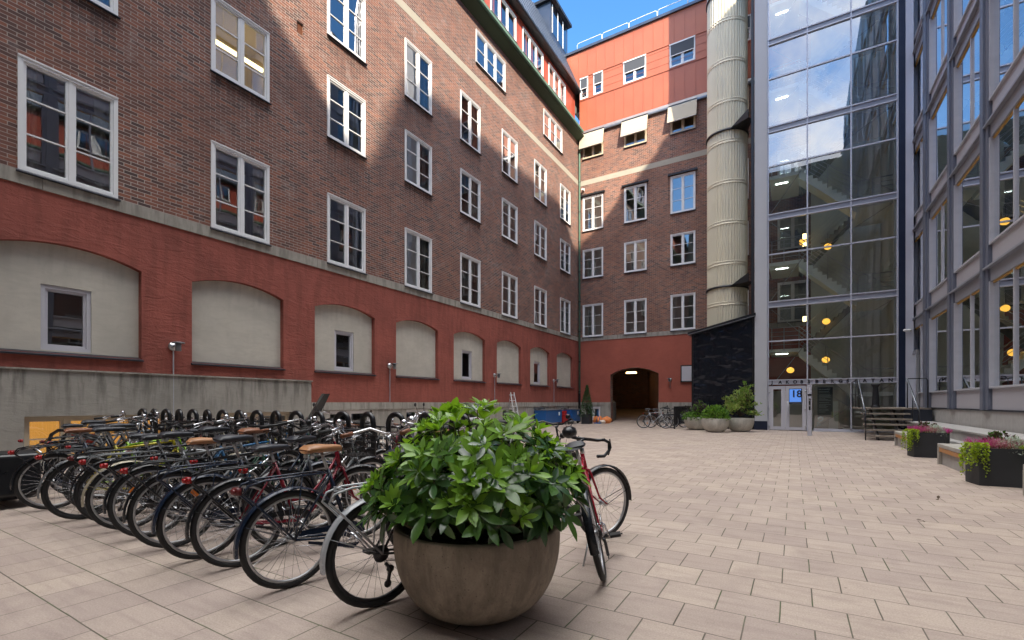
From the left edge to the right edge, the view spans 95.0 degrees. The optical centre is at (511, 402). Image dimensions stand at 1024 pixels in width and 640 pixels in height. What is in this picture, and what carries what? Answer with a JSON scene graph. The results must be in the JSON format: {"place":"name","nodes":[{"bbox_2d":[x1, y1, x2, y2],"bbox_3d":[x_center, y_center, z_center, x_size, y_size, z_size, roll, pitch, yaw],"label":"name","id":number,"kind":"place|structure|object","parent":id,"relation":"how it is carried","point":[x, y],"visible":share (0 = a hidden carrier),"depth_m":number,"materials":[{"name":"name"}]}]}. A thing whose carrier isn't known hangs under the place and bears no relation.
{"place":"outdoors","nodes":[
{"label":"outdoors","id":0,"kind":"place"},
{"bbox_2d":[0,422,1023,639],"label":"paving ground","id":1,"kind":"structure","parent":0,"point":[684,564],"depth_m":3.72,"materials":[{"name":"stone"}]},
{"bbox_2d":[0,446,41,500],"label":"bicycle trailer","id":2,"kind":"object","parent":1,"relation":"on","point":[9,464],"visible":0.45,"depth_m":5.77,"materials":[{"name":"black paint"}]},
{"bbox_2d":[18,411,157,483],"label":"bicycle","id":3,"kind":"object","parent":1,"relation":"on","point":[119,443],"visible":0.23,"depth_m":7.79,"materials":[{"name":"blue paint"}]},
{"bbox_2d":[7,414,186,509],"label":"bicycle","id":4,"kind":"object","parent":1,"relation":"on","point":[19,494],"visible":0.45,"depth_m":5.70,"materials":[{"name":"blue paint"}]},
{"bbox_2d":[39,419,156,486],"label":"bicycle","id":5,"kind":"object","parent":1,"relation":"on","point":[85,423],"visible":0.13,"depth_m":7.20,"materials":[{"name":"grey paint"}]},
{"bbox_2d":[42,413,195,495],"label":"bicycle","id":6,"kind":"object","parent":1,"relation":"on","point":[150,415],"visible":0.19,"depth_m":6.60,"materials":[{"name":"black paint"}]},
{"bbox_2d":[34,422,219,518],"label":"bicycle","id":7,"kind":"object","parent":1,"relation":"on","point":[47,503],"visible":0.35,"depth_m":5.16,"materials":[{"name":"yellow paint"}]},
{"bbox_2d":[62,420,205,509],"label":"bicycle","id":8,"kind":"object","parent":1,"relation":"on","point":[71,469],"visible":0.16,"depth_m":5.76,"materials":[{"name":"paint"}]},
{"bbox_2d":[65,420,213,498],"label":"bicycle","id":9,"kind":"object","parent":1,"relation":"on","point":[125,432],"visible":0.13,"depth_m":6.52,"materials":[{"name":"black metal"}]},
{"bbox_2d":[67,424,245,521],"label":"bicycle","id":10,"kind":"object","parent":1,"relation":"on","point":[83,478],"visible":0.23,"depth_m":5.02,"materials":[{"name":"black paint"}]},
{"bbox_2d":[78,415,264,529],"bbox_3d":[-3.551,0.719,5.166,0.633,1.159,1.802,-1,-1,41],"label":"bicycle","id":11,"kind":"object","parent":1,"relation":"on","point":[89,501],"visible":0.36,"depth_m":4.79,"materials":[{"name":"black paint"}]},
{"bbox_2d":[99,425,294,536],"bbox_3d":[-3.174,0.780,4.948,0.590,1.037,1.736,0,0,24],"label":"bicycle","id":12,"kind":"object","parent":1,"relation":"on","point":[116,522],"visible":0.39,"depth_m":4.54,"materials":[{"name":"grey paint"}]},
{"bbox_2d":[126,413,274,509],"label":"bicycle","id":13,"kind":"object","parent":1,"relation":"on","point":[240,421],"visible":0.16,"depth_m":5.92,"materials":[{"name":"black paint"}]},
{"bbox_2d":[119,427,328,547],"bbox_3d":[-2.617,0.773,4.533,0.587,1.053,1.740,0,0,32],"label":"bicycle","id":14,"kind":"object","parent":1,"relation":"on","point":[138,533],"visible":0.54,"depth_m":4.23,"materials":[{"name":"black paint"}]},
{"bbox_2d":[150,424,308,521],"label":"bicycle","id":15,"kind":"object","parent":1,"relation":"on","point":[215,429],"visible":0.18,"depth_m":5.31,"materials":[{"name":"blue paint"}]},
{"bbox_2d":[151,419,351,559],"bbox_3d":[-2.241,0.725,4.329,0.640,1.149,1.792,4,2,35],"label":"bicycle","id":16,"kind":"object","parent":1,"relation":"on","point":[169,498],"visible":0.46,"depth_m":3.93,"materials":[{"name":"blue paint"}]},
{"bbox_2d":[189,416,354,527],"bbox_3d":[-2.585,0.725,5.280,0.639,1.147,1.813,2,1,37],"label":"bicycle","id":17,"kind":"object","parent":1,"relation":"on","point":[248,431],"visible":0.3,"depth_m":5.08,"materials":[{"name":"green paint"}]},
{"bbox_2d":[181,419,384,567],"bbox_3d":[-1.859,0.730,4.149,0.635,1.140,1.807,-3,-2,41],"label":"bicycle","id":18,"kind":"object","parent":1,"relation":"on","point":[343,474],"visible":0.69,"depth_m":3.86,"materials":[{"name":"red paint"}]},
{"bbox_2d":[0,0,583,469],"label":"brick building","id":19,"kind":"structure","parent":1,"relation":"on","point":[284,208],"depth_m":13.51,"materials":[{"name":"brown brick"}]},
{"bbox_2d":[41,284,90,352],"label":"small window","id":20,"kind":"structure","parent":19,"relation":"in","point":[65,312],"depth_m":10.53,"materials":[{"name":"grey paint"}]},
{"bbox_2d":[16,53,120,201],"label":"window","id":21,"kind":"structure","parent":19,"relation":"in","point":[68,126],"depth_m":9.94,"materials":[{"name":"white paint"}]},
{"bbox_2d":[24,414,165,461],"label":"basement window","id":22,"kind":"structure","parent":19,"relation":"in","point":[36,429],"depth_m":9.98,"materials":[{"name":"beige paint"}]},
{"bbox_2d":[86,0,120,19],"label":"window","id":23,"kind":"structure","parent":19,"relation":"in","point":[109,6],"depth_m":9.94,"materials":[{"name":"white paint"}]},
{"bbox_2d":[210,140,271,246],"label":"window","id":24,"kind":"structure","parent":19,"relation":"in","point":[240,183],"depth_m":12.87,"materials":[{"name":"white paint"}]},
{"bbox_2d":[210,0,271,104],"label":"window","id":25,"kind":"structure","parent":19,"relation":"in","point":[240,48],"depth_m":12.87,"materials":[{"name":"white paint"}]},
{"bbox_2d":[334,330,352,370],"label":"small window","id":26,"kind":"structure","parent":19,"relation":"in","point":[343,341],"depth_m":16.51,"materials":[{"name":"grey paint"}]},
{"bbox_2d":[327,74,366,159],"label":"window","id":27,"kind":"structure","parent":19,"relation":"in","point":[346,110],"depth_m":15.74,"materials":[{"name":"white paint"}]},
{"bbox_2d":[327,0,366,65],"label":"window","id":28,"kind":"structure","parent":19,"relation":"in","point":[346,19],"depth_m":15.77,"materials":[{"name":"white paint"}]},
{"bbox_2d":[327,192,367,274],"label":"window","id":29,"kind":"structure","parent":19,"relation":"in","point":[346,221],"depth_m":15.76,"materials":[{"name":"white paint"}]},
{"bbox_2d":[405,37,432,117],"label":"window","id":30,"kind":"structure","parent":19,"relation":"in","point":[418,68],"depth_m":18.63,"materials":[{"name":"white paint"}]},
{"bbox_2d":[405,227,433,294],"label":"window","id":31,"kind":"structure","parent":19,"relation":"in","point":[418,247],"depth_m":18.65,"materials":[{"name":"white paint"}]},
{"bbox_2d":[405,129,433,196],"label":"window","id":32,"kind":"structure","parent":19,"relation":"in","point":[418,154],"depth_m":18.63,"materials":[{"name":"white paint"}]},
{"bbox_2d":[462,350,471,379],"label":"small window","id":33,"kind":"structure","parent":19,"relation":"in","point":[466,355],"depth_m":22.08,"materials":[{"name":"grey paint"}]},
{"bbox_2d":[460,252,481,308],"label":"window","id":34,"kind":"structure","parent":19,"relation":"in","point":[470,267],"depth_m":21.51,"materials":[{"name":"white paint"}]},
{"bbox_2d":[460,168,481,224],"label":"window","id":35,"kind":"structure","parent":19,"relation":"in","point":[470,187],"depth_m":21.53,"materials":[{"name":"white paint"}]},
{"bbox_2d":[460,89,481,155],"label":"window","id":36,"kind":"structure","parent":19,"relation":"in","point":[470,112],"depth_m":21.53,"materials":[{"name":"white paint"}]},
{"bbox_2d":[476,29,506,93],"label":"window","id":37,"kind":"structure","parent":19,"relation":"in","point":[487,58],"depth_m":22.73,"materials":[{"name":"white paint"}]},
{"bbox_2d":[490,0,517,43],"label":"attic window","id":38,"kind":"structure","parent":19,"relation":"in","point":[499,8],"depth_m":24.53,"materials":[{"name":"white paint"}]},
{"bbox_2d":[502,271,517,319],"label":"window","id":39,"kind":"structure","parent":19,"relation":"in","point":[509,282],"depth_m":24.46,"materials":[{"name":"white paint"}]},
{"bbox_2d":[502,197,518,245],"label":"window","id":40,"kind":"structure","parent":19,"relation":"in","point":[509,211],"depth_m":24.38,"materials":[{"name":"white glass"}]},
{"bbox_2d":[502,128,518,184],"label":"window","id":41,"kind":"structure","parent":19,"relation":"in","point":[509,145],"depth_m":24.51,"materials":[{"name":"glass"}]},
{"bbox_2d":[502,17,544,78],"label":"attic window","id":42,"kind":"structure","parent":19,"relation":"in","point":[531,51],"depth_m":26.90,"materials":[{"name":"white paint"}]},
{"bbox_2d":[534,286,547,328],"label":"window","id":43,"kind":"structure","parent":19,"relation":"in","point":[540,295],"depth_m":27.38,"materials":[{"name":"white paint"}]},
{"bbox_2d":[534,220,547,261],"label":"window","id":44,"kind":"structure","parent":19,"relation":"in","point":[540,232],"depth_m":27.33,"materials":[{"name":"white paint"}]},
{"bbox_2d":[534,159,547,207],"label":"window","id":45,"kind":"structure","parent":19,"relation":"in","point":[540,173],"depth_m":27.35,"materials":[{"name":"white paint"}]},
{"bbox_2d":[531,54,566,107],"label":"attic window","id":46,"kind":"structure","parent":19,"relation":"in","point":[552,74],"depth_m":29.62,"materials":[{"name":"white paint"}]},
{"bbox_2d":[543,108,562,154],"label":"window","id":47,"kind":"structure","parent":19,"relation":"in","point":[552,131],"depth_m":28.48,"materials":[{"name":"white paint"}]},
{"bbox_2d":[560,297,570,335],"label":"window","id":48,"kind":"structure","parent":19,"relation":"in","point":[564,304],"depth_m":30.25,"materials":[{"name":"white paint"}]},
{"bbox_2d":[560,238,570,275],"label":"window","id":49,"kind":"structure","parent":19,"relation":"in","point":[564,246],"depth_m":30.25,"materials":[{"name":"white paint"}]},
{"bbox_2d":[560,183,570,225],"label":"window","id":50,"kind":"structure","parent":19,"relation":"in","point":[564,192],"depth_m":30.25,"materials":[{"name":"white paint"}]},
{"bbox_2d":[238,425,386,545],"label":"bicycle","id":51,"kind":"object","parent":1,"relation":"on","point":[306,481],"visible":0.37,"depth_m":4.50,"materials":[{"name":"grey paint"}]},
{"bbox_2d":[230,419,410,588],"bbox_3d":[-1.184,0.719,3.660,0.631,1.160,1.799,0,0,41],"label":"bicycle","id":52,"kind":"object","parent":1,"relation":"on","point":[257,510],"visible":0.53,"depth_m":3.31,"materials":[{"name":"blue paint"}]},
{"bbox_2d":[294,394,380,452],"bbox_3d":[-3.914,0.554,10.395,2.019,1.488,0.773,0,0,-4],"label":"scooter","id":53,"kind":"object","parent":1,"relation":"on","point":[319,405],"visible":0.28,"depth_m":10.39,"materials":[{"name":"black metal"}]},
{"bbox_2d":[360,411,375,498],"bbox_3d":[-1.758,0.706,5.723,0.283,1.189,0.064,0,0,38],"label":"rack hoop","id":54,"kind":"object","parent":1,"relation":"on","point":[370,415],"visible":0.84,"depth_m":5.70,"materials":[{"name":"black paint"}]},
{"bbox_2d":[319,427,470,607],"bbox_3d":[-0.525,0.734,3.410,1.772,1.136,0.627,0,-2,-44],"label":"bicycle","id":55,"kind":"object","parent":1,"relation":"on","point":[345,518],"visible":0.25,"depth_m":2.88,"materials":[{"name":"black paint"}]},
{"bbox_2d":[393,523,559,625],"bbox_3d":[-0.218,1.028,2.977,1.040,0.545,1.040,0,0,31],"label":"planter","id":56,"kind":"object","parent":1,"relation":"on","point":[456,581],"visible":0.79,"depth_m":2.54,"materials":[{"name":"brown concrete"}]},
{"bbox_2d":[355,397,591,548],"bbox_3d":[-0.249,0.400,3.003,1.478,0.881,1.390,0,0,31],"label":"rhododendron","id":57,"kind":"object","parent":56,"relation":"in","point":[477,484],"visible":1,"depth_m":2.56,"materials":[{"name":"green plant"}]},
{"bbox_2d":[535,409,562,424],"bbox_3d":[2.088,0.849,26.512,0.750,0.897,2.140,0,0,31],"label":"cart","id":58,"kind":"object","parent":1,"relation":"on","point":[551,415],"visible":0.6,"depth_m":25.93,"materials":[{"name":"blue plastic"}]},
{"bbox_2d":[565,435,631,580],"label":"bicycle","id":59,"kind":"object","parent":1,"relation":"on","point":[593,526],"visible":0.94,"depth_m":3.84,"materials":[{"name":"red paint"}]},
{"bbox_2d":[566,0,810,423],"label":"rendered building","id":60,"kind":"structure","parent":1,"relation":"on","point":[641,106],"depth_m":29.16,"materials":[{"name":"brick"}]},
{"bbox_2d":[575,76,600,120],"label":"top window","id":61,"kind":"structure","parent":60,"relation":"in","point":[583,81],"depth_m":31.73,"materials":[{"name":"white paint"}]},
{"bbox_2d":[579,127,603,160],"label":"window","id":62,"kind":"structure","parent":60,"relation":"in","point":[591,144],"depth_m":30.99,"materials":[{"name":"white fabric"}]},
{"bbox_2d":[582,303,603,337],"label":"window","id":63,"kind":"structure","parent":60,"relation":"in","point":[592,313],"depth_m":31.62,"materials":[{"name":"white paint"}]},
{"bbox_2d":[582,247,603,279],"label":"window","id":64,"kind":"structure","parent":60,"relation":"in","point":[592,258],"depth_m":32.62,"materials":[{"name":"white paint"}]},
{"bbox_2d":[581,190,604,232],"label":"window","id":65,"kind":"structure","parent":60,"relation":"in","point":[592,205],"depth_m":32.55,"materials":[{"name":"white paint"}]},
{"bbox_2d":[620,114,647,148],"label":"window","id":66,"kind":"structure","parent":60,"relation":"in","point":[634,131],"depth_m":29.54,"materials":[{"name":"white fabric"}]},
{"bbox_2d":[623,54,645,84],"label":"top window","id":67,"kind":"structure","parent":60,"relation":"in","point":[637,65],"depth_m":29.73,"materials":[{"name":"white paint"}]},
{"bbox_2d":[623,298,646,334],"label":"window","id":68,"kind":"structure","parent":60,"relation":"in","point":[635,310],"depth_m":31.05,"materials":[{"name":"white paint"}]},
{"bbox_2d":[623,239,646,273],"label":"window","id":69,"kind":"structure","parent":60,"relation":"in","point":[635,252],"depth_m":31.02,"materials":[{"name":"white paint"}]},
{"bbox_2d":[621,179,648,223],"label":"window","id":70,"kind":"structure","parent":60,"relation":"in","point":[635,197],"depth_m":30.87,"materials":[{"name":"white paint"}]},
{"bbox_2d":[667,98,696,135],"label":"window","id":71,"kind":"structure","parent":60,"relation":"in","point":[681,116],"depth_m":28.06,"materials":[{"name":"white fabric"}]},
{"bbox_2d":[669,35,694,67],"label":"top window","id":72,"kind":"structure","parent":60,"relation":"in","point":[685,47],"depth_m":28.23,"materials":[{"name":"white paint"}]},
{"bbox_2d":[670,292,695,331],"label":"window","id":73,"kind":"structure","parent":60,"relation":"in","point":[682,306],"depth_m":28.59,"materials":[{"name":"white paint"}]},
{"bbox_2d":[670,230,695,266],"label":"window","id":74,"kind":"structure","parent":60,"relation":"in","point":[682,245],"depth_m":29.47,"materials":[{"name":"white paint"}]},
{"bbox_2d":[668,167,697,214],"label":"window","id":75,"kind":"structure","parent":60,"relation":"in","point":[682,186],"depth_m":28.46,"materials":[{"name":"glass"}]},
{"bbox_2d":[777,279,808,323],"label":"window","id":76,"kind":"structure","parent":60,"relation":"in","point":[792,289],"depth_m":25.55,"materials":[{"name":"grey glass"}]},
{"bbox_2d":[777,215,808,251],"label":"window","id":77,"kind":"structure","parent":60,"relation":"in","point":[793,227],"depth_m":25.67,"materials":[{"name":"glass"}]},
{"bbox_2d":[778,144,808,174],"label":"window","id":78,"kind":"structure","parent":60,"relation":"in","point":[804,147],"depth_m":26.41,"materials":[{"name":"white paint"}]},
{"bbox_2d":[778,67,808,87],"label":"window","id":79,"kind":"structure","parent":60,"relation":"in","point":[798,74],"depth_m":26.07,"materials":[{"name":"blue glass"}]},
{"bbox_2d":[701,418,728,431],"bbox_3d":[8.879,1.000,20.506,1.120,0.600,1.120,0,0,31],"label":"planter","id":80,"kind":"object","parent":1,"relation":"on","point":[715,425],"visible":0.88,"depth_m":20.09,"materials":[{"name":"concrete"}]},
{"bbox_2d":[699,405,731,420],"bbox_3d":[8.882,0.430,20.516,1.288,0.742,1.261,0,0,31],"label":"shrub","id":81,"kind":"object","parent":80,"relation":"on","point":[718,410],"visible":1,"depth_m":20.25,"materials":[{"name":"green plant"}]},
{"bbox_2d":[688,0,755,429],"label":"metal annex","id":82,"kind":"object","parent":1,"relation":"on","point":[723,359],"visible":0.77,"depth_m":22.88,"materials":[{"name":"grey"}]},
{"bbox_2d":[706,0,750,326],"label":"ventilation duct","id":83,"kind":"object","parent":82,"relation":"on","point":[728,125],"visible":0.99,"depth_m":23.72,"materials":[{"name":"metal"}]},
{"bbox_2d":[728,418,753,431],"bbox_3d":[10.140,1.000,20.856,1.120,0.600,1.120,0,0,31],"label":"planter","id":84,"kind":"object","parent":1,"relation":"on","point":[741,424],"visible":0.94,"depth_m":20.43,"materials":[{"name":"concrete"}]},
{"bbox_2d":[721,387,763,417],"bbox_3d":[10.086,-0.007,20.968,1.835,1.402,1.504,0,0,-20],"label":"shrub","id":85,"kind":"object","parent":84,"relation":"in","point":[740,401],"visible":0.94,"depth_m":20.81,"materials":[{"name":"green plant"}]},
{"bbox_2d":[754,0,913,432],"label":"stair tower","id":86,"kind":"structure","parent":1,"relation":"on","point":[856,266],"depth_m":21.98,"materials":[{"name":"clear glass"}]},
{"bbox_2d":[769,386,805,429],"bbox_3d":[12.679,0.255,21.616,1.470,2.030,0.144,0,0,31],"label":"entrance door","id":87,"kind":"structure","parent":86,"relation":"in","point":[794,394],"depth_m":21.61,"materials":[{"name":"grey paint"}]},
{"bbox_2d":[907,431,949,457],"bbox_3d":[10.070,1.008,11.361,0.800,0.585,0.950,0,0,31],"label":"planter","id":88,"kind":"object","parent":1,"relation":"on","point":[925,446],"visible":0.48,"depth_m":11.03,"materials":[{"name":"stone"}]},
{"bbox_2d":[937,443,964,474],"bbox_3d":[8.812,1.083,8.938,0.700,0.435,1.900,0,0,31],"label":"bench","id":89,"kind":"object","parent":1,"relation":"on","point":[947,455],"visible":0.3,"depth_m":9.31,"materials":[{"name":"concrete"}]},
{"bbox_2d":[906,421,1023,443],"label":"terrace step","id":90,"kind":"object","parent":1,"relation":"on","point":[959,434],"visible":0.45,"depth_m":11.51,"materials":[{"name":"concrete"}]},
{"bbox_2d":[965,446,1023,487],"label":"planter","id":91,"kind":"object","parent":1,"relation":"on","point":[1005,466],"visible":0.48,"depth_m":7.24,"materials":[{"name":"stone"}]},
{"bbox_2d":[958,441,990,477],"bbox_3d":[7.325,0.894,7.449,0.361,0.557,0.388,0,0,31],"label":"creeping plant","id":92,"kind":"object","parent":91,"relation":"in","point":[962,455],"visible":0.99,"depth_m":7.37,"materials":[{"name":"green plant"}]},
{"bbox_2d":[531,0,693,124],"label":"sky","id":93,"kind":"structure","parent":0,"point":[588,19],"materials":[{"name":"blue"}]},
{"bbox_2d":[851,378,931,439],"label":"staircase","id":94,"kind":"structure","parent":0,"point":[899,417],"depth_m":16.86,"materials":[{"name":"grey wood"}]},
{"bbox_2d":[912,0,1023,433],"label":"office building","id":95,"kind":"structure","parent":0,"point":[968,230],"depth_m":13.32,"materials":[{"name":"grey metal"}]},
{"bbox_2d":[912,349,918,406],"bbox_3d":[16.362,-0.950,19.066,0.090,2.300,1.060,0,0,31],"label":"side door","id":96,"kind":"structure","parent":95,"relation":"in","point":[916,352],"depth_m":18.63,"materials":[{"name":"metal"}]},
{"bbox_2d":[914,325,922,393],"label":"window","id":97,"kind":"structure","parent":95,"relation":"in","point":[918,333],"depth_m":18.49,"materials":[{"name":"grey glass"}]},
{"bbox_2d":[914,233,922,305],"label":"window","id":98,"kind":"structure","parent":95,"relation":"in","point":[918,245],"depth_m":18.96,"materials":[{"name":"grey glass"}]},
{"bbox_2d":[914,140,922,218],"bbox_3d":[16.200,-8.960,18.621,0.150,2.700,2.090,0,0,31],"label":"window","id":99,"kind":"structure","parent":95,"relation":"in","point":[918,157],"depth_m":18.96,"materials":[{"name":"grey glass"}]},
{"bbox_2d":[914,47,922,130],"bbox_3d":[16.200,-12.590,18.621,0.150,2.700,2.090,0,0,31],"label":"window","id":100,"kind":"structure","parent":95,"relation":"in","point":[918,70],"depth_m":18.96,"materials":[{"name":"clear glass"}]},
{"bbox_2d":[914,0,922,42],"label":"window","id":101,"kind":"structure","parent":95,"relation":"in","point":[918,4],"depth_m":19.03,"materials":[{"name":"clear glass"}]},
{"bbox_2d":[929,311,946,392],"bbox_3d":[14.626,-1.700,16.003,0.150,2.700,2.500,0,0,31],"label":"window","id":102,"kind":"structure","parent":95,"relation":"in","point":[937,326],"depth_m":16.33,"materials":[{"name":"grey glass"}]},
{"bbox_2d":[929,201,946,292],"bbox_3d":[14.626,-5.330,16.003,0.150,2.700,2.500,0,0,31],"label":"window","id":103,"kind":"structure","parent":95,"relation":"in","point":[937,226],"depth_m":16.33,"materials":[{"name":"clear glass"}]},
{"bbox_2d":[929,91,946,193],"bbox_3d":[14.626,-8.960,16.003,0.150,2.700,2.500,0,0,31],"label":"window","id":104,"kind":"structure","parent":95,"relation":"in","point":[937,125],"depth_m":16.33,"materials":[{"name":"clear glass"}]},
{"bbox_2d":[929,0,946,93],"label":"window","id":105,"kind":"structure","parent":95,"relation":"in","point":[937,25],"depth_m":16.44,"materials":[{"name":"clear glass"}]},
{"bbox_2d":[954,0,972,37],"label":"window","id":106,"kind":"structure","parent":95,"relation":"in","point":[961,7],"depth_m":14.17,"materials":[{"name":"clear glass"}]},
{"bbox_2d":[954,292,979,390],"bbox_3d":[13.047,-1.700,13.375,0.150,2.700,2.470,0,0,31],"label":"window","id":107,"kind":"structure","parent":95,"relation":"in","point":[966,313],"depth_m":13.60,"materials":[{"name":"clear glass"}]},
{"bbox_2d":[954,158,979,272],"bbox_3d":[13.047,-5.330,13.375,0.150,2.700,2.470,0,0,31],"label":"window","id":108,"kind":"structure","parent":95,"relation":"in","point":[967,194],"depth_m":13.60,"materials":[{"name":"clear glass"}]},
{"bbox_2d":[954,24,979,154],"bbox_3d":[13.047,-8.960,13.375,0.150,2.700,2.470,0,0,31],"label":"window","id":109,"kind":"structure","parent":95,"relation":"in","point":[967,76],"depth_m":13.60,"materials":[{"name":"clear glass"}]},
{"bbox_2d":[989,265,1023,387],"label":"window","id":110,"kind":"structure","parent":95,"relation":"in","point":[1006,295],"depth_m":11.05,"materials":[{"name":"clear glass"}]},
{"bbox_2d":[989,100,1023,244],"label":"window","id":111,"kind":"structure","parent":95,"relation":"in","point":[1006,150],"depth_m":11.05,"materials":[{"name":"clear glass"}]},
{"bbox_2d":[989,0,1023,100],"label":"window","id":112,"kind":"structure","parent":95,"relation":"in","point":[1006,17],"depth_m":11.26,"materials":[{"name":"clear glass"}]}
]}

